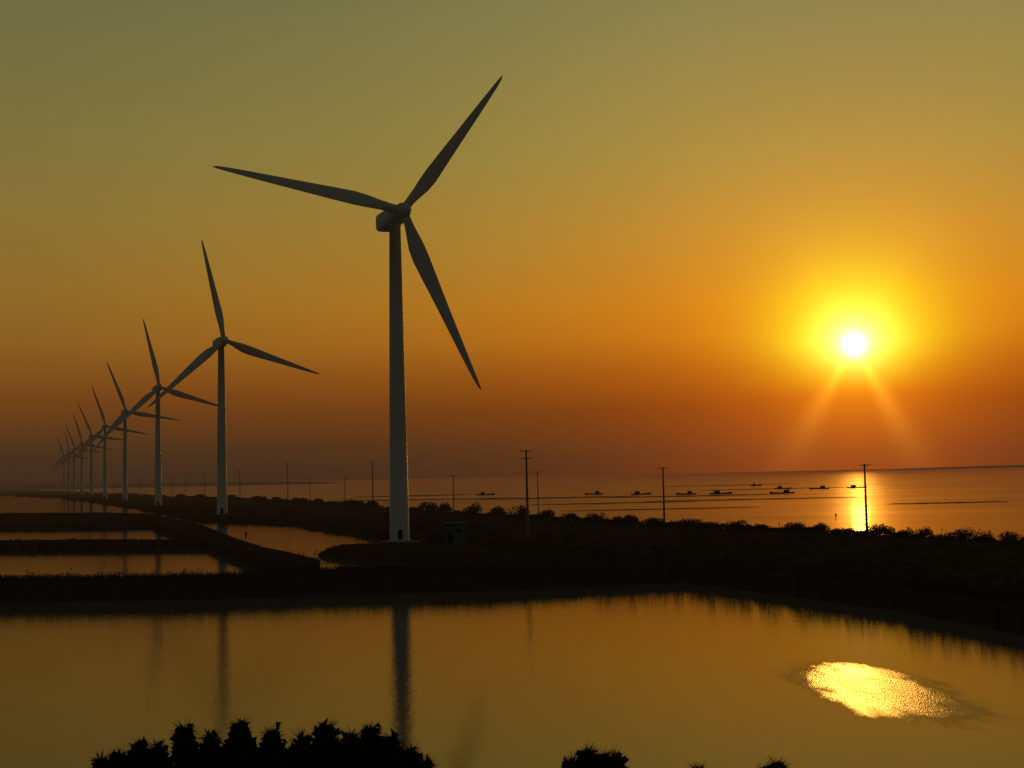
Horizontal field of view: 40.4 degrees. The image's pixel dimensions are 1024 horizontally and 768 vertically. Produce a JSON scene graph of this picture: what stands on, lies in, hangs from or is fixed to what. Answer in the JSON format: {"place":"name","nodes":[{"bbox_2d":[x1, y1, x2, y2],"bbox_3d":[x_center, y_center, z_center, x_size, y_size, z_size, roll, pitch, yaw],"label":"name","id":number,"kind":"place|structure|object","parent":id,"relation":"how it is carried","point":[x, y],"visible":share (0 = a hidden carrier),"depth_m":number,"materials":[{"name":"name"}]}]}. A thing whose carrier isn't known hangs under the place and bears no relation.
{"place":"outdoors","nodes":[
{"label":"outdoors","id":0,"kind":"place"},
{"bbox_2d":[0,495,1023,767],"bbox_3d":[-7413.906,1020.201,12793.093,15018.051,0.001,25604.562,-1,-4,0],"label":"pond water","id":1,"kind":"structure","parent":0,"point":[674,675],"depth_m":108.72,"materials":[{"name":"brown liquid"}]},
{"bbox_2d":[787,662,991,719],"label":"sun reflection","id":2,"kind":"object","parent":1,"relation":"on","point":[853,686],"visible":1,"depth_m":93.09,"materials":[{"name":"yellow liquid"}]},
{"bbox_2d":[0,465,1023,635],"bbox_3d":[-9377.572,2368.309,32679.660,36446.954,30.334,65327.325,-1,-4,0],"label":"land embankments","id":3,"kind":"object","parent":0,"point":[989,608],"visible":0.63,"depth_m":219.19,"materials":[{"name":"soil"}]},
{"bbox_2d":[51,437,84,492],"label":"wind turbine","id":4,"kind":"object","parent":3,"relation":"on","point":[63,466],"visible":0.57,"depth_m":2678.33,"materials":[{"name":"metal"}]},
{"bbox_2d":[51,429,89,492],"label":"wind turbine","id":5,"kind":"object","parent":3,"relation":"on","point":[68,483],"visible":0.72,"depth_m":2414.30,"materials":[{"name":"metal"}]},
{"bbox_2d":[57,424,102,493],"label":"wind turbine","id":6,"kind":"object","parent":3,"relation":"on","point":[74,479],"visible":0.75,"depth_m":2149.68,"materials":[{"name":"metal"}]},
{"bbox_2d":[61,414,112,494],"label":"wind turbine","id":7,"kind":"object","parent":3,"relation":"on","point":[81,443],"visible":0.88,"depth_m":1885.17,"materials":[{"name":"metal"}]},
{"bbox_2d":[71,404,122,495],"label":"wind turbine","id":8,"kind":"object","parent":3,"relation":"on","point":[91,435],"visible":0.88,"depth_m":1620.54,"materials":[{"name":"metal"}]},
{"bbox_2d":[78,385,146,497],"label":"wind turbine","id":9,"kind":"object","parent":3,"relation":"on","point":[104,427],"visible":0.86,"depth_m":1356.33,"materials":[{"name":"metal"}]},
{"bbox_2d":[92,361,178,500],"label":"wind turbine","id":10,"kind":"object","parent":3,"relation":"on","point":[125,411],"visible":0.84,"depth_m":1091.89,"materials":[{"name":"metal"}]},
{"bbox_2d":[108,319,225,505],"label":"wind turbine","id":11,"kind":"object","parent":3,"relation":"on","point":[157,388],"visible":0.86,"depth_m":828.15,"materials":[{"name":"metal"}]},
{"bbox_2d":[148,239,318,514],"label":"wind turbine","id":12,"kind":"object","parent":3,"relation":"on","point":[219,344],"visible":0.97,"depth_m":563.84,"materials":[{"name":"metal"}]},
{"bbox_2d":[285,463,288,499],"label":"utility pole","id":13,"kind":"object","parent":3,"relation":"on","point":[287,466],"visible":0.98,"depth_m":854.77,"materials":[{"name":"wood"}]},
{"bbox_2d":[213,76,501,542],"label":"wind turbine","id":14,"kind":"object","parent":3,"relation":"on","point":[391,218],"visible":0.98,"depth_m":299.29,"materials":[{"name":"metal"}]},
{"bbox_2d":[372,462,373,500],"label":"utility pole","id":15,"kind":"object","parent":3,"relation":"on","point":[372,481],"visible":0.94,"depth_m":668.64,"materials":[{"name":"concrete"}]},
{"bbox_2d":[443,522,464,543],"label":"hut","id":16,"kind":"object","parent":3,"relation":"on","point":[453,532],"visible":0.93,"depth_m":281.80,"materials":[{"name":"grey concrete"}]},
{"bbox_2d":[520,450,530,537],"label":"utility pole","id":17,"kind":"object","parent":3,"relation":"on","point":[527,511],"visible":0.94,"depth_m":292.05,"materials":[{"name":"wood"}]},
{"bbox_2d":[115,493,1023,599],"bbox_3d":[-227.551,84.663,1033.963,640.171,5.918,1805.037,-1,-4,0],"label":"bushes","id":18,"kind":"object","parent":3,"relation":"on","point":[430,508],"visible":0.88,"depth_m":280.20,"materials":[{"name":"green plant"}]},
{"bbox_2d":[658,467,667,522],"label":"utility pole","id":19,"kind":"object","parent":3,"relation":"on","point":[662,468],"visible":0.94,"depth_m":337.12,"materials":[{"name":"wood"}]},
{"bbox_2d":[0,0,1023,484],"label":"sky","id":20,"kind":"structure","parent":0,"point":[679,236],"materials":[{"name":"orange"}]},
{"bbox_2d":[42,467,1023,540],"bbox_3d":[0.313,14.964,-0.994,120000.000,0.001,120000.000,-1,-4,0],"label":"sea","id":21,"kind":"structure","parent":0,"point":[886,489],"depth_m":975.53,"materials":[{"name":"liquid"}]},
{"bbox_2d":[585,491,602,494],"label":"fishing boat","id":22,"kind":"object","parent":21,"relation":"on","point":[596,492],"visible":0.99,"depth_m":1063.32,"materials":[{"name":"grey"}]},
{"bbox_2d":[631,491,650,494],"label":"fishing boat","id":23,"kind":"object","parent":21,"relation":"on","point":[637,493],"visible":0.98,"depth_m":1012.29,"materials":[{"name":"grey"}]},
{"bbox_2d":[324,484,1009,510],"bbox_3d":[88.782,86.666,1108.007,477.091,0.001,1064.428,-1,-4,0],"label":"sandbars","id":24,"kind":"structure","parent":21,"relation":"on","point":[656,496],"depth_m":890.97,"materials":[{"name":"black sand"}]},
{"bbox_2d":[676,489,695,494],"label":"fishing boat","id":25,"kind":"object","parent":21,"relation":"on","point":[689,492],"visible":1,"depth_m":968.31,"materials":[{"name":"grey"}]},
{"bbox_2d":[709,490,731,493],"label":"fishing boat","id":26,"kind":"object","parent":21,"relation":"on","point":[717,492],"visible":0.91,"depth_m":957.61,"materials":[{"name":"grey"}]},
{"bbox_2d":[770,490,794,493],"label":"fishing boat","id":27,"kind":"object","parent":21,"relation":"on","point":[786,491],"visible":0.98,"depth_m":924.78,"materials":[{"name":"grey"}]},
{"bbox_2d":[774,486,791,488],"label":"fishing boat","id":28,"kind":"object","parent":21,"relation":"on","point":[779,487],"visible":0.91,"depth_m":1153.50,"materials":[{"name":"grey"}]},
{"bbox_2d":[809,484,828,488],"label":"fishing boat","id":29,"kind":"object","parent":21,"relation":"on","point":[822,487],"visible":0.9,"depth_m":1107.65,"materials":[{"name":"grey"}]},
{"bbox_2d":[847,485,866,487],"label":"fishing boat","id":30,"kind":"object","parent":21,"relation":"on","point":[853,486],"visible":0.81,"depth_m":1119.54,"materials":[{"name":"grey"}]},
{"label":"bank","id":31,"kind":"structure","parent":0,"visible":0},
{"bbox_2d":[89,714,790,767],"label":"trees","id":32,"kind":"object","parent":31,"relation":"on","point":[327,748],"visible":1,"depth_m":33.59,"materials":[{"name":"green plant"}]},
{"label":"ground","id":33,"kind":"structure","parent":0,"visible":0},
{"bbox_2d":[0,489,1023,626],"bbox_3d":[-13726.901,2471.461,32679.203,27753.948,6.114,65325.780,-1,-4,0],"label":"scrub vegetation","id":34,"kind":"object","parent":33,"relation":"on","point":[337,571],"visible":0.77,"depth_m":187.85,"materials":[{"name":"green plant"}]},
{"bbox_2d":[450,475,454,510],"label":"utility pole","id":35,"kind":"object","parent":34,"relation":"on","point":[453,493],"visible":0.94,"depth_m":503.50,"materials":[{"name":"wood"}]},
{"bbox_2d":[537,471,538,513],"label":"utility pole","id":36,"kind":"object","parent":34,"relation":"on","point":[537,491],"visible":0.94,"depth_m":422.62,"materials":[{"name":"wood"}]},
{"bbox_2d":[859,464,869,529],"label":"utility pole","id":37,"kind":"object","parent":34,"relation":"on","point":[866,512],"visible":0.94,"depth_m":277.82,"materials":[{"name":"concrete"}]}
]}

